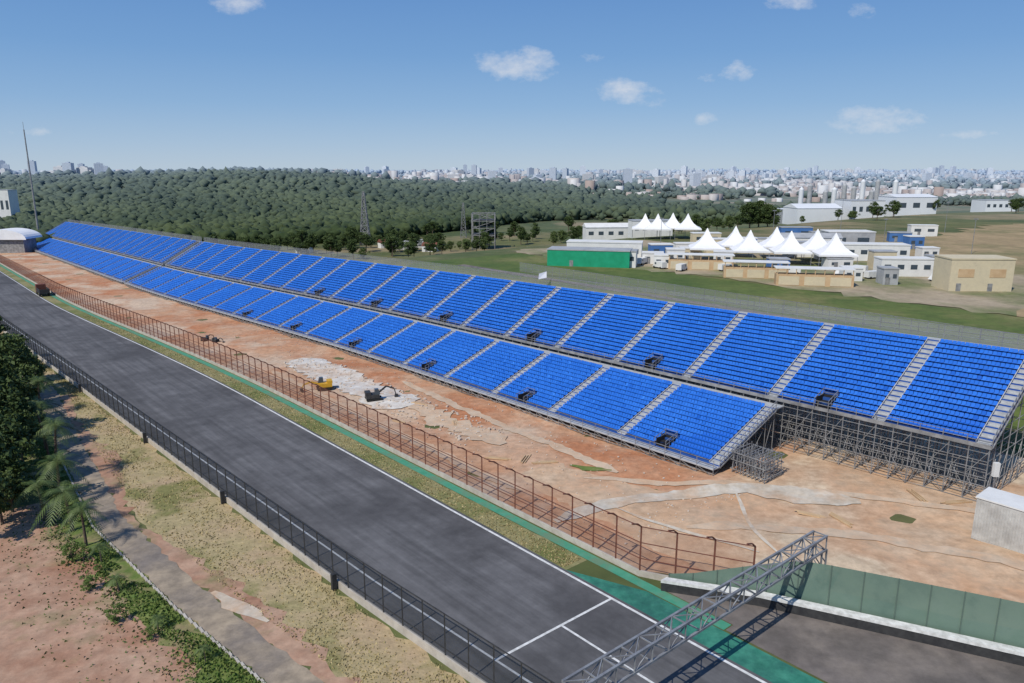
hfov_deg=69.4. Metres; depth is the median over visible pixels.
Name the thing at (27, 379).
tree
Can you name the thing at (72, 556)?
bush
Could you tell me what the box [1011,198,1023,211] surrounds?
tree
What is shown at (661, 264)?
parked van
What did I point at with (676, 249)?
site cabin
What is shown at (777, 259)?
site cabin
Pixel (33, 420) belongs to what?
tree
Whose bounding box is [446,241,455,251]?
tree
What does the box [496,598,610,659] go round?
track cross line
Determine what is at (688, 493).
concrete path
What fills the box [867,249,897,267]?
site cabin
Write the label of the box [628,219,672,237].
paddock building
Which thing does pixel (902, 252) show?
window
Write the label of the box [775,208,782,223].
factory shed
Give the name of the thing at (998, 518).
site container
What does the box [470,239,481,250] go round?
tree
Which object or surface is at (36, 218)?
floodlight mast
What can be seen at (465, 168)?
apartment tower
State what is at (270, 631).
bare soil
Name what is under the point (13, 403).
tree
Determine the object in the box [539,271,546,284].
flag
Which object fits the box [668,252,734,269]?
timber hoarding
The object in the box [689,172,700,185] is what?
apartment tower
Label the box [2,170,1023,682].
ground
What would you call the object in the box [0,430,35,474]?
tree
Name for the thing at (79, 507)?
palm tree
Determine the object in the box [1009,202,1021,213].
tree
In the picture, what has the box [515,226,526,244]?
tree
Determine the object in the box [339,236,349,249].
tree
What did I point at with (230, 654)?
kerb
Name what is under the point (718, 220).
tree
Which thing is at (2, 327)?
tree
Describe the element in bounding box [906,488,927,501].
timber planks
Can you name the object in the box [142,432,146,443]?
concrete buttress
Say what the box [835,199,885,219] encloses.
factory shed
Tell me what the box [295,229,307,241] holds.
tree
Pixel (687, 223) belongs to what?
peaked tent
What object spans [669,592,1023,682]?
pit exit road
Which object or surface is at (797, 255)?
site cabin
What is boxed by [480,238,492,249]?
tree
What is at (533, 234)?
tree
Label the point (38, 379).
palm tree
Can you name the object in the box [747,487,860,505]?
concrete path
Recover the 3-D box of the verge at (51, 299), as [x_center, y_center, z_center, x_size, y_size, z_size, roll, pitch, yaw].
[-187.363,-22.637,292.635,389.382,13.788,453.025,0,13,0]
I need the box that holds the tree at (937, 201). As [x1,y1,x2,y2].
[932,200,940,208]
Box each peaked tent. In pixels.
[632,213,657,236]
[644,214,670,239]
[659,213,685,235]
[674,214,701,239]
[688,228,725,255]
[717,226,752,257]
[729,230,770,259]
[759,227,794,259]
[769,231,812,265]
[800,229,826,259]
[811,233,858,266]
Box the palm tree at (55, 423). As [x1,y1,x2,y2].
[31,416,81,477]
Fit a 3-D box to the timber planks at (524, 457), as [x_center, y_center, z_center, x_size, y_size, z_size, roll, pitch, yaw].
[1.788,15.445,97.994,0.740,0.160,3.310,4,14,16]
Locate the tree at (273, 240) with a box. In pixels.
[268,238,280,250]
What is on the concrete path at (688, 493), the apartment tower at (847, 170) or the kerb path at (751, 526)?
the kerb path at (751, 526)
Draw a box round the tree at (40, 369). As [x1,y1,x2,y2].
[26,355,46,377]
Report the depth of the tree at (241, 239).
422.02 m
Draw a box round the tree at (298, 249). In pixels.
[293,242,302,253]
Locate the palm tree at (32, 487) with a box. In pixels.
[3,475,60,520]
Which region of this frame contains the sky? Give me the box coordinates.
[0,0,1023,170]
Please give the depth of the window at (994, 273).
192.19 m
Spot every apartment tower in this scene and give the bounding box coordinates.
[0,168,12,173]
[1,164,9,168]
[27,160,36,173]
[53,166,62,170]
[62,162,74,171]
[76,166,91,173]
[80,167,93,173]
[93,162,103,174]
[448,173,461,177]
[455,170,464,173]
[463,164,466,173]
[471,164,476,174]
[488,170,495,178]
[527,167,533,175]
[549,167,556,179]
[562,168,568,178]
[580,166,585,174]
[582,173,594,179]
[623,168,632,182]
[635,170,644,173]
[652,169,659,176]
[654,176,668,184]
[681,166,687,174]
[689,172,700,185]
[707,174,718,178]
[729,170,733,177]
[739,170,745,175]
[777,169,786,174]
[844,168,852,173]
[921,172,931,181]
[932,167,938,172]
[939,168,944,174]
[950,166,956,173]
[964,172,972,177]
[986,167,993,175]
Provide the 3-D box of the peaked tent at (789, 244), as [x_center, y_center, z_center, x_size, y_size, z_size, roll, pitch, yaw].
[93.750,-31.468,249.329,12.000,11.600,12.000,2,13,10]
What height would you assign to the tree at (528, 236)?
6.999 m
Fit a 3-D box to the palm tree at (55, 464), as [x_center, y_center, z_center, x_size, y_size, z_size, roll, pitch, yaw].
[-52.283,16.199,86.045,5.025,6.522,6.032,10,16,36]
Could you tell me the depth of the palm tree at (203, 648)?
57.29 m
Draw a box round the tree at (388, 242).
[383,236,403,256]
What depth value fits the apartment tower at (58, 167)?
2037.12 m
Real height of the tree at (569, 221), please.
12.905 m
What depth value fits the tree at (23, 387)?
112.60 m
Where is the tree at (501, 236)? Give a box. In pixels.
[498,232,504,240]
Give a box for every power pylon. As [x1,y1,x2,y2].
[360,191,370,244]
[460,202,466,237]
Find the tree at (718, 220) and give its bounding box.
[711,217,721,226]
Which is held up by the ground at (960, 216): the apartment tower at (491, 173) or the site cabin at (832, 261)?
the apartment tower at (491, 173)
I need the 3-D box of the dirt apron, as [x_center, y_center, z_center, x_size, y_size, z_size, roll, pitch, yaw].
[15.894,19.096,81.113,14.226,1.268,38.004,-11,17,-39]
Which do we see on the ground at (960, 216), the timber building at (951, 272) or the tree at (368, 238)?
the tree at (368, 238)
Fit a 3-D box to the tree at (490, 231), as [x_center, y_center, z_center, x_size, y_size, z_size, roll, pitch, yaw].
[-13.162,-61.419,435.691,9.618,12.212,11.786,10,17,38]
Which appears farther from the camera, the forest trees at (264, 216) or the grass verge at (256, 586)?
the forest trees at (264, 216)
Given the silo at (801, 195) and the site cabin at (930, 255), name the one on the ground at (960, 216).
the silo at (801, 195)
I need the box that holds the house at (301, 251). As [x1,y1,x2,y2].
[295,247,312,252]
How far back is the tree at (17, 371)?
121.59 m
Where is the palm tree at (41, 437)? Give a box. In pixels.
[21,429,69,465]
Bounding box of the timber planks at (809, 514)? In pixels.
[794,509,825,517]
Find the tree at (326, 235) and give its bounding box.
[323,232,330,240]
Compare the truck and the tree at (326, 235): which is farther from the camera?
the tree at (326, 235)
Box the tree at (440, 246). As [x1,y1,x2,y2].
[437,240,448,253]
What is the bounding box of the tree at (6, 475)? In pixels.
[0,469,29,524]
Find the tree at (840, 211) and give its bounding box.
[834,209,842,216]
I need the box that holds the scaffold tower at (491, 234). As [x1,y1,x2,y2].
[471,212,495,248]
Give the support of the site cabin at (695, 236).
on the ground at (960, 216)
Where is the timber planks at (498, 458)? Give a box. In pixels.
[484,456,511,459]
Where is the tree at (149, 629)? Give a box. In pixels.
[141,626,154,640]
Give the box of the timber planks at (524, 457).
[520,454,530,462]
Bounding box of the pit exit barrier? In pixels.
[661,577,1023,665]
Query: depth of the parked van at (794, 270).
224.79 m
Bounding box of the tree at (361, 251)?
[358,247,370,258]
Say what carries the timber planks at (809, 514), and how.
on the dirt yard at (939, 527)
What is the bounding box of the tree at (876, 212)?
[870,206,886,220]
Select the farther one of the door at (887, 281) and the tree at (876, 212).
the tree at (876, 212)
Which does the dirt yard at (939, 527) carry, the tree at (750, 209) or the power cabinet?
the power cabinet
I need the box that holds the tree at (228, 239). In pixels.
[226,237,234,243]
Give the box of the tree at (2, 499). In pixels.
[0,477,8,512]
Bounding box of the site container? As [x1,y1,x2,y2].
[971,487,1023,553]
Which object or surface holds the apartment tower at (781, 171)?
on the ground at (960, 216)
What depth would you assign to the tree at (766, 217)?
424.19 m
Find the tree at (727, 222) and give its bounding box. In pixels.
[723,215,734,228]
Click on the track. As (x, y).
(496, 591)
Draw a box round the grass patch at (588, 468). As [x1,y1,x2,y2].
[570,464,610,470]
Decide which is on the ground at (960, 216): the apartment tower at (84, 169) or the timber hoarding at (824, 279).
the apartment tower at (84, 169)
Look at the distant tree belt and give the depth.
783.55 m
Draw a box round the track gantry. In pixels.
[561,530,827,682]
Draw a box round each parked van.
[637,257,646,264]
[653,261,666,268]
[676,263,687,270]
[718,263,731,270]
[789,269,800,272]
[853,265,867,271]
[863,270,876,278]
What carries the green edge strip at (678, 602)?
on the ground at (960, 216)
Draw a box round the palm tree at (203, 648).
[193,644,215,661]
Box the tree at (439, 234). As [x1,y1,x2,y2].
[435,232,446,240]
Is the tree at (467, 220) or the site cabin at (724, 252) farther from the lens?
the tree at (467, 220)
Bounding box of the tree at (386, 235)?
[381,233,398,244]
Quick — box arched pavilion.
[0,228,41,252]
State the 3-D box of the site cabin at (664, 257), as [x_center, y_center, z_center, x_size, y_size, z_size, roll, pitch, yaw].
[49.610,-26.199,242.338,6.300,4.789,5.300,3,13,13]
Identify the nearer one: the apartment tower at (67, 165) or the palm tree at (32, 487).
the palm tree at (32, 487)
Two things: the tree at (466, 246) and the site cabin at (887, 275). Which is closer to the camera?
the site cabin at (887, 275)
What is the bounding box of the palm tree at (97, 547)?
[86,542,114,560]
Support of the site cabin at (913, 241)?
on the ground at (960, 216)
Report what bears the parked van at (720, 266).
on the paddock yard at (921, 290)
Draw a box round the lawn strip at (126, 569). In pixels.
[24,395,259,682]
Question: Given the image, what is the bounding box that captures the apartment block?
[0,189,19,217]
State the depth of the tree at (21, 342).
140.49 m
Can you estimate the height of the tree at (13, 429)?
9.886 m
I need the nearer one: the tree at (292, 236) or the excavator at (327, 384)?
the excavator at (327, 384)
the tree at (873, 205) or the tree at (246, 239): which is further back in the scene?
the tree at (873, 205)
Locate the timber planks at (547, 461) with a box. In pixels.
[531,460,557,463]
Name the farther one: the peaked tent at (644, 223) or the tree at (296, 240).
the tree at (296, 240)
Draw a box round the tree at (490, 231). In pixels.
[484,227,499,246]
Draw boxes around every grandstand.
[33,220,201,284]
[123,237,1023,500]
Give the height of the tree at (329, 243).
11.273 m
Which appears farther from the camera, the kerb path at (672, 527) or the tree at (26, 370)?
the tree at (26, 370)
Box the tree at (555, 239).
[548,232,558,244]
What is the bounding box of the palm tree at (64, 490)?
[28,480,95,534]
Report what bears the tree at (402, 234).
on the ground at (960, 216)
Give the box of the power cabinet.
[991,462,1000,487]
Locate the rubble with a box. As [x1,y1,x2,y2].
[181,326,740,549]
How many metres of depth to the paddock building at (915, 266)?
219.71 m
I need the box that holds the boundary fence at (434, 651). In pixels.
[1,317,554,682]
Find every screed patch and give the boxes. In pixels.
[211,591,269,621]
[286,358,419,408]
[408,403,506,444]
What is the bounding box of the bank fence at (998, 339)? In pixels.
[519,262,1023,348]
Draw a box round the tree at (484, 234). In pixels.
[478,230,493,243]
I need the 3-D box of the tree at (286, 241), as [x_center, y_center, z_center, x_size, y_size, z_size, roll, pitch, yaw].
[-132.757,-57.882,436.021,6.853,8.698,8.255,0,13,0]
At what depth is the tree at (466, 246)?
401.25 m
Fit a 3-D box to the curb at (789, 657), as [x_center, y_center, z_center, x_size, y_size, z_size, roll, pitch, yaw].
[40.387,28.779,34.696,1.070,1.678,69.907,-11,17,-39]
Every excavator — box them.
[200,334,213,341]
[212,337,223,342]
[300,377,332,391]
[364,385,397,401]
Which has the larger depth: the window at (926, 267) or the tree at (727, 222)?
the tree at (727, 222)
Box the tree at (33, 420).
[22,400,43,433]
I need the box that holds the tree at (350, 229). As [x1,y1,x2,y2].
[344,226,360,239]
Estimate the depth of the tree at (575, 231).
428.62 m
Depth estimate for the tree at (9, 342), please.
129.03 m
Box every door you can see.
[885,278,889,284]
[955,283,960,290]
[987,284,992,290]
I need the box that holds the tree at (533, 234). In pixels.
[530,229,535,241]
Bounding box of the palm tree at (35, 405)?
[23,400,54,449]
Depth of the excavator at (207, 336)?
177.44 m
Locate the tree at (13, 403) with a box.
[0,385,36,430]
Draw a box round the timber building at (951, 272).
[931,254,1016,291]
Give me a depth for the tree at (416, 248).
372.98 m
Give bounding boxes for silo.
[798,187,803,203]
[806,184,812,202]
[822,190,827,202]
[831,187,836,202]
[841,183,846,198]
[851,186,856,198]
[859,179,865,198]
[868,190,873,199]
[874,179,880,199]
[892,179,898,193]
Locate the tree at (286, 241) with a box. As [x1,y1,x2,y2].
[280,236,291,249]
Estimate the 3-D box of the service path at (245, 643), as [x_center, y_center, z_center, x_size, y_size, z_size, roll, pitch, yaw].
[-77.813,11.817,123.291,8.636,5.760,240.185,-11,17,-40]
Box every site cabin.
[642,251,663,263]
[648,243,673,252]
[654,253,673,267]
[665,247,685,257]
[673,242,694,246]
[678,246,700,258]
[690,232,721,241]
[704,237,729,252]
[713,250,733,258]
[757,237,766,242]
[766,257,790,266]
[778,226,813,232]
[782,241,810,256]
[821,257,853,266]
[839,265,863,280]
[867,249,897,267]
[876,266,899,284]
[886,231,912,241]
[903,235,925,248]
[907,224,938,235]
[915,246,939,255]
[924,254,934,257]
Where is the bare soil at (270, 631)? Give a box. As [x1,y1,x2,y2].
[59,394,361,682]
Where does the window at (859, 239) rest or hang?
in the paddock building at (858, 235)
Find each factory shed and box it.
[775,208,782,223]
[782,203,842,223]
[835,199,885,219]
[878,194,937,215]
[970,199,1014,211]
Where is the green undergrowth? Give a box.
[19,419,264,682]
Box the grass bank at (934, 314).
[406,253,1023,450]
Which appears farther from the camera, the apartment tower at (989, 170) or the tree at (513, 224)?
the apartment tower at (989, 170)
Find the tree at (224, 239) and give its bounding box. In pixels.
[219,237,226,243]
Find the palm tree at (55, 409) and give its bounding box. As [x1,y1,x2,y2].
[31,398,71,426]
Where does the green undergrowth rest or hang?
on the lawn strip at (126, 569)
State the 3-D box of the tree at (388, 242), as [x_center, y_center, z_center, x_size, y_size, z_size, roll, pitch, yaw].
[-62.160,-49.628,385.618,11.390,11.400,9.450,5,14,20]
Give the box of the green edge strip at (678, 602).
[0,264,730,629]
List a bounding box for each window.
[857,238,868,241]
[900,250,906,254]
[913,203,919,207]
[924,265,930,269]
[926,203,933,207]
[958,269,974,277]
[989,269,1006,277]
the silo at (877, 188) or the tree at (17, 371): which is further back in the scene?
the silo at (877, 188)
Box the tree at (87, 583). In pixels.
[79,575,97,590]
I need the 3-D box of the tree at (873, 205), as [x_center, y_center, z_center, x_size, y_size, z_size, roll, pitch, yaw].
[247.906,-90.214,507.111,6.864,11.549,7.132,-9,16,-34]
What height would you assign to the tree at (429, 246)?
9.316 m
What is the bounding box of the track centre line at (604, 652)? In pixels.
[562,625,653,682]
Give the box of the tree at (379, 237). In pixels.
[375,235,384,241]
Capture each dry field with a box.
[866,224,1023,274]
[1017,309,1023,316]
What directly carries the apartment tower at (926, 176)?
on the ground at (960, 216)
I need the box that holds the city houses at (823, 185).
[16,168,1023,201]
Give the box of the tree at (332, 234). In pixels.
[329,232,336,240]
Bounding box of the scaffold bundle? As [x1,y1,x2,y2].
[730,441,784,483]
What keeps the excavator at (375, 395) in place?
on the dirt bank at (268, 348)
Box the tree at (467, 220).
[460,216,473,232]
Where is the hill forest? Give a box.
[0,166,666,216]
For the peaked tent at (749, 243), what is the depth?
249.72 m
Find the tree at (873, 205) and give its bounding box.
[868,201,878,217]
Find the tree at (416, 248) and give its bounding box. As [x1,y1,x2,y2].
[409,243,418,253]
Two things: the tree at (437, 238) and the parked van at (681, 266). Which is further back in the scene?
the tree at (437, 238)
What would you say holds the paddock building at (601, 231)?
on the ground at (960, 216)
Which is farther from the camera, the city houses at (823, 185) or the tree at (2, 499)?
the city houses at (823, 185)
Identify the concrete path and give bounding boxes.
[553,483,812,522]
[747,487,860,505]
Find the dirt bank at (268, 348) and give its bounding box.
[0,248,933,573]
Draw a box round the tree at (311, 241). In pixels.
[303,233,319,251]
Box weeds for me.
[1,494,217,682]
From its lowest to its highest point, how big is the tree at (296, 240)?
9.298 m
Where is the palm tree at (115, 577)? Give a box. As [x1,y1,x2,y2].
[100,573,129,594]
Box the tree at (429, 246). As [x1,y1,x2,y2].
[424,238,436,254]
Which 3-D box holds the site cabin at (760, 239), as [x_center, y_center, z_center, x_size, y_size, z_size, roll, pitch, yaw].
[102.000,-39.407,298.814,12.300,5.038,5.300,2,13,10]
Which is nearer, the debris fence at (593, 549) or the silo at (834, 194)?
the debris fence at (593, 549)
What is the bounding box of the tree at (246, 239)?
[241,237,254,247]
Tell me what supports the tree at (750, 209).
on the ground at (960, 216)
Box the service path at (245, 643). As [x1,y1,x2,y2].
[22,376,323,682]
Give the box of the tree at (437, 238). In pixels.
[430,235,439,241]
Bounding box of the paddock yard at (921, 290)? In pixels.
[516,240,1023,316]
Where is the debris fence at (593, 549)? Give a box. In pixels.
[0,255,755,580]
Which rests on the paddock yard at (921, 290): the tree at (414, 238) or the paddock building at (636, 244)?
the paddock building at (636, 244)
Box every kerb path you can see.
[616,507,758,551]
[735,490,783,556]
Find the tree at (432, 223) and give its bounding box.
[427,220,440,233]
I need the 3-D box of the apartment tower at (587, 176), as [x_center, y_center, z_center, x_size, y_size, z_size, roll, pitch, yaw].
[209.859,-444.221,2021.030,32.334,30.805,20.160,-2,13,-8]
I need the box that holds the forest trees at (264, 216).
[0,189,590,244]
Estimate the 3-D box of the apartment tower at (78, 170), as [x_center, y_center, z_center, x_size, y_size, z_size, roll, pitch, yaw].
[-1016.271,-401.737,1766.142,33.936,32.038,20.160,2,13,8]
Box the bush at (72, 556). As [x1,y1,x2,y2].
[60,540,85,563]
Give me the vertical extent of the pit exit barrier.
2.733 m
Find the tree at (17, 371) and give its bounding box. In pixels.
[0,362,24,381]
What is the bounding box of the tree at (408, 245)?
[398,241,413,256]
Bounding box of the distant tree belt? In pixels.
[587,186,1023,222]
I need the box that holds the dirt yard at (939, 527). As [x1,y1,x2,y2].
[625,424,1023,602]
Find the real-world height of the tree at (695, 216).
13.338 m
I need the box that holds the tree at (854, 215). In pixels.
[851,211,859,218]
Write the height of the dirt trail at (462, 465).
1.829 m
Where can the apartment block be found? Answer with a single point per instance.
(9, 203)
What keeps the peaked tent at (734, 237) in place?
on the paddock yard at (921, 290)
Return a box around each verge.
[0,266,585,569]
[0,332,465,682]
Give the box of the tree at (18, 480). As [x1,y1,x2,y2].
[0,461,44,512]
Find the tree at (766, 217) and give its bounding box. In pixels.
[759,204,781,226]
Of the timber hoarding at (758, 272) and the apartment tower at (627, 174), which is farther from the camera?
the apartment tower at (627, 174)
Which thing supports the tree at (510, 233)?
on the ground at (960, 216)
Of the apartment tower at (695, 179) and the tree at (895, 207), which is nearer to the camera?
the tree at (895, 207)
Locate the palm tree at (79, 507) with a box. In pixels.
[56,498,108,545]
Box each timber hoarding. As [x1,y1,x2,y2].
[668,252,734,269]
[722,259,789,278]
[773,265,856,286]
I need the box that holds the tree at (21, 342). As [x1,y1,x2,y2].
[1,333,30,366]
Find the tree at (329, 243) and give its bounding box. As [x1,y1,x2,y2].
[323,237,341,257]
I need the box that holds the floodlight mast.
[23,126,38,229]
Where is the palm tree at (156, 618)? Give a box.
[149,613,170,629]
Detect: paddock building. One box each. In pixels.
[547,246,632,267]
[566,239,642,257]
[582,223,628,239]
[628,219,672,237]
[630,249,637,267]
[780,233,842,240]
[812,242,910,260]
[820,229,875,241]
[873,256,933,276]
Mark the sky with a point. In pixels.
(116, 84)
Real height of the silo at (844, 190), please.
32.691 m
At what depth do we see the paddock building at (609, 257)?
242.00 m
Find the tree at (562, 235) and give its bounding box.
[556,230,566,240]
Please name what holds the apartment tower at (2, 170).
on the ground at (960, 216)
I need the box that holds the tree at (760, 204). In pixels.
[754,200,774,226]
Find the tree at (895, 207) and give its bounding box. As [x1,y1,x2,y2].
[884,200,901,216]
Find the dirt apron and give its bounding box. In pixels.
[516,462,816,569]
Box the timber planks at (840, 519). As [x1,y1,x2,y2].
[829,511,852,527]
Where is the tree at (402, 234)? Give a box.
[398,231,406,240]
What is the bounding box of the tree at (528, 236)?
[523,234,530,243]
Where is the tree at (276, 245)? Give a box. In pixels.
[268,242,282,251]
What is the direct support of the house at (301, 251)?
on the ground at (960, 216)
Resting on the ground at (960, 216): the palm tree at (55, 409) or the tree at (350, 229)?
the tree at (350, 229)
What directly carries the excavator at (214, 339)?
on the dirt bank at (268, 348)
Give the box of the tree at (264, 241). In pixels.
[258,239,274,250]
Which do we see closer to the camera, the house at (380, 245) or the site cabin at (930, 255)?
the site cabin at (930, 255)
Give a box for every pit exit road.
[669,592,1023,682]
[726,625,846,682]
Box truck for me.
[35,283,49,296]
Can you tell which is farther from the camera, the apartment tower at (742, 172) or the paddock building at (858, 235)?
the apartment tower at (742, 172)
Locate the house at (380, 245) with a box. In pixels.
[377,239,384,247]
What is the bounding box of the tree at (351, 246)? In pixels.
[345,238,359,258]
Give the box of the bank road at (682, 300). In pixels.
[460,264,846,325]
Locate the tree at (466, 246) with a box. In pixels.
[457,239,469,251]
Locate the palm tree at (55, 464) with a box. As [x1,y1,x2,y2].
[28,449,91,502]
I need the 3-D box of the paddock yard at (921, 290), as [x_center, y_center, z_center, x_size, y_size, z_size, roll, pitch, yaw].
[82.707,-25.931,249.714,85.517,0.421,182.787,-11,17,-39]
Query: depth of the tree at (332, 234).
441.71 m
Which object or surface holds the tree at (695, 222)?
on the ground at (960, 216)
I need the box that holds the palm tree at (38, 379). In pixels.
[26,376,57,412]
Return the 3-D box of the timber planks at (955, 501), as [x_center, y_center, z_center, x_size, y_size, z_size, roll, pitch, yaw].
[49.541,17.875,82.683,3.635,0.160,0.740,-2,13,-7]
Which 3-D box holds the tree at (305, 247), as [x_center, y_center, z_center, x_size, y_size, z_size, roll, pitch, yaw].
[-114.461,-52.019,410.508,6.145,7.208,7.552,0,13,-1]
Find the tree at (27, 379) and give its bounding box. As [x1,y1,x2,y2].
[4,374,29,390]
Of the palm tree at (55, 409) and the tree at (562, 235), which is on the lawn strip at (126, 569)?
the palm tree at (55, 409)
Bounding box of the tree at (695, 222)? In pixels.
[692,218,699,231]
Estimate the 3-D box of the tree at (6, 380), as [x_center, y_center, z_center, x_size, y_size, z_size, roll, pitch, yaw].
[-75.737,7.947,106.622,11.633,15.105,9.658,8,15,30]
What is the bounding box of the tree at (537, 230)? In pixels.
[532,226,539,235]
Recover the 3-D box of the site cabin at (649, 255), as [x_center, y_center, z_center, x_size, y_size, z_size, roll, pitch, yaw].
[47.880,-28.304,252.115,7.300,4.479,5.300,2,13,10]
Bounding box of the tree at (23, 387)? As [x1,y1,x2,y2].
[2,379,35,401]
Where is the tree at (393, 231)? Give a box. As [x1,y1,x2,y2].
[386,229,399,236]
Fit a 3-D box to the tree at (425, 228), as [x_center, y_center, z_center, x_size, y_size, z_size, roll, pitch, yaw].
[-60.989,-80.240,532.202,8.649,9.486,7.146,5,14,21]
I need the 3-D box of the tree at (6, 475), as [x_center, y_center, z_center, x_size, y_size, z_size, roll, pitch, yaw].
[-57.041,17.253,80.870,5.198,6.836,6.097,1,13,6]
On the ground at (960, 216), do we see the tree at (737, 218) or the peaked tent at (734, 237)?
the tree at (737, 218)
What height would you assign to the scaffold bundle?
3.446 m
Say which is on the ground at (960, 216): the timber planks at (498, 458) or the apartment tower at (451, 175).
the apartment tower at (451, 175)
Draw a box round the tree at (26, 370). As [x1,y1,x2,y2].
[10,363,51,400]
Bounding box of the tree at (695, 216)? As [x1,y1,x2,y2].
[691,213,703,221]
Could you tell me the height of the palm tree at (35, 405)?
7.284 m
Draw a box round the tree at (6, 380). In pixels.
[0,354,20,407]
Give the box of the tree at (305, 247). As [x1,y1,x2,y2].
[302,242,308,253]
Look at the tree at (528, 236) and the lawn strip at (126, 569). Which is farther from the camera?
the tree at (528, 236)
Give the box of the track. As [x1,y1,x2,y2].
[0,271,771,682]
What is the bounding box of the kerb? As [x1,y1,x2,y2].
[57,450,265,682]
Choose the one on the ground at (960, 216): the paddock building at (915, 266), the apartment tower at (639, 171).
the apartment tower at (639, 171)
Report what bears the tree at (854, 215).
on the ground at (960, 216)
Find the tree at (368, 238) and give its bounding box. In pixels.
[359,234,374,251]
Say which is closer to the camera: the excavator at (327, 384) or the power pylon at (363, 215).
the excavator at (327, 384)
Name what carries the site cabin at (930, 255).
on the paddock yard at (921, 290)
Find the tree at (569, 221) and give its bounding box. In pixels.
[563,216,573,230]
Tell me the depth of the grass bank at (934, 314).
182.69 m
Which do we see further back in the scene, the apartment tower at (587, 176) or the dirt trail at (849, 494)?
the apartment tower at (587, 176)
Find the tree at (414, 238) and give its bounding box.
[406,232,422,243]
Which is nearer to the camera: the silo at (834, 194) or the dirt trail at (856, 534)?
the dirt trail at (856, 534)
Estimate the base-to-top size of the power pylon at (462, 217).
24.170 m
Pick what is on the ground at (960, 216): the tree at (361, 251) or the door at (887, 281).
the tree at (361, 251)
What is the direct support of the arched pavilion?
on the ground at (960, 216)
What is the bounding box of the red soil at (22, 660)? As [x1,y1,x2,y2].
[0,500,201,682]
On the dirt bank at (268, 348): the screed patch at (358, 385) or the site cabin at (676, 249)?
the screed patch at (358, 385)
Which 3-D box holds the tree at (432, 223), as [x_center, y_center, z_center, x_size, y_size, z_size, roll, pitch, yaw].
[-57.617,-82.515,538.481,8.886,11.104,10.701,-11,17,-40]
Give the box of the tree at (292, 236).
[289,232,294,239]
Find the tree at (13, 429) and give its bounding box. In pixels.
[0,414,37,461]
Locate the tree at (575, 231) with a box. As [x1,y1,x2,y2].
[567,226,581,238]
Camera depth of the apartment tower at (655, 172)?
2257.08 m
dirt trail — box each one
[271,370,521,490]
[402,381,618,472]
[584,476,974,512]
[686,521,1023,569]
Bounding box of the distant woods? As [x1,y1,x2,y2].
[0,166,1023,197]
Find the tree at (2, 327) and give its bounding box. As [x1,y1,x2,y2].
[0,315,10,331]
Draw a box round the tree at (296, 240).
[291,238,302,253]
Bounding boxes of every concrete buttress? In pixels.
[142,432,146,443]
[220,490,225,503]
[330,572,336,590]
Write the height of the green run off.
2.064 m
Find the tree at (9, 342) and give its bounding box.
[0,332,34,365]
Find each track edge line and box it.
[1,272,766,682]
[3,320,531,682]
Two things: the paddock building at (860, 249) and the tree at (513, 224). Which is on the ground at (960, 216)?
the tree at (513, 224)
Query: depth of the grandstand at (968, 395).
116.55 m
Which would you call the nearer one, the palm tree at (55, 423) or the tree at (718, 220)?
the palm tree at (55, 423)
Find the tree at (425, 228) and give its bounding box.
[422,224,433,232]
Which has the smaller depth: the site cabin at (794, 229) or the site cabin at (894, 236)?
the site cabin at (894, 236)
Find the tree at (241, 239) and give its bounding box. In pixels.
[238,236,255,246]
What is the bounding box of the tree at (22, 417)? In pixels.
[3,409,39,460]
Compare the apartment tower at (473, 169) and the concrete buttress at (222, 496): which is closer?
the concrete buttress at (222, 496)
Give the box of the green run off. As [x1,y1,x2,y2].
[567,570,822,682]
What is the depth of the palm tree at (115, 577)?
67.41 m
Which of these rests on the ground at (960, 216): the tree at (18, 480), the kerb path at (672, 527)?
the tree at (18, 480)
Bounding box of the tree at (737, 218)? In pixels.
[733,215,742,228]
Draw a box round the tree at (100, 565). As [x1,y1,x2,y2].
[94,562,105,571]
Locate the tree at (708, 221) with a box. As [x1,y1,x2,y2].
[702,218,714,228]
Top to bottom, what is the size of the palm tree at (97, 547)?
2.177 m
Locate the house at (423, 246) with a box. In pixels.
[421,242,438,251]
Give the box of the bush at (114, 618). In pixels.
[103,603,126,624]
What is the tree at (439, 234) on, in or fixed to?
on the ground at (960, 216)
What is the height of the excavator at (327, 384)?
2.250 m
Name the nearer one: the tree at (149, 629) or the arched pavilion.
the tree at (149, 629)
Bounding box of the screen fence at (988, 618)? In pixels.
[668,561,1023,647]
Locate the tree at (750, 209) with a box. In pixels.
[738,201,766,227]
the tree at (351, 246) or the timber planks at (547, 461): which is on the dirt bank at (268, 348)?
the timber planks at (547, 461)
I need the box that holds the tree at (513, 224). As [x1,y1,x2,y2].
[510,221,519,235]
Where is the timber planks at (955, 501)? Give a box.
[940,499,972,503]
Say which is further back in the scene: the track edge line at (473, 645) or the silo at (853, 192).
the silo at (853, 192)
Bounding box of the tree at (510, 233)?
[506,229,515,240]
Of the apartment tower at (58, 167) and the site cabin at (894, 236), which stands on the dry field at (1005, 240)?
the site cabin at (894, 236)
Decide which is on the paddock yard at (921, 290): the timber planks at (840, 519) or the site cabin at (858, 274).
the site cabin at (858, 274)

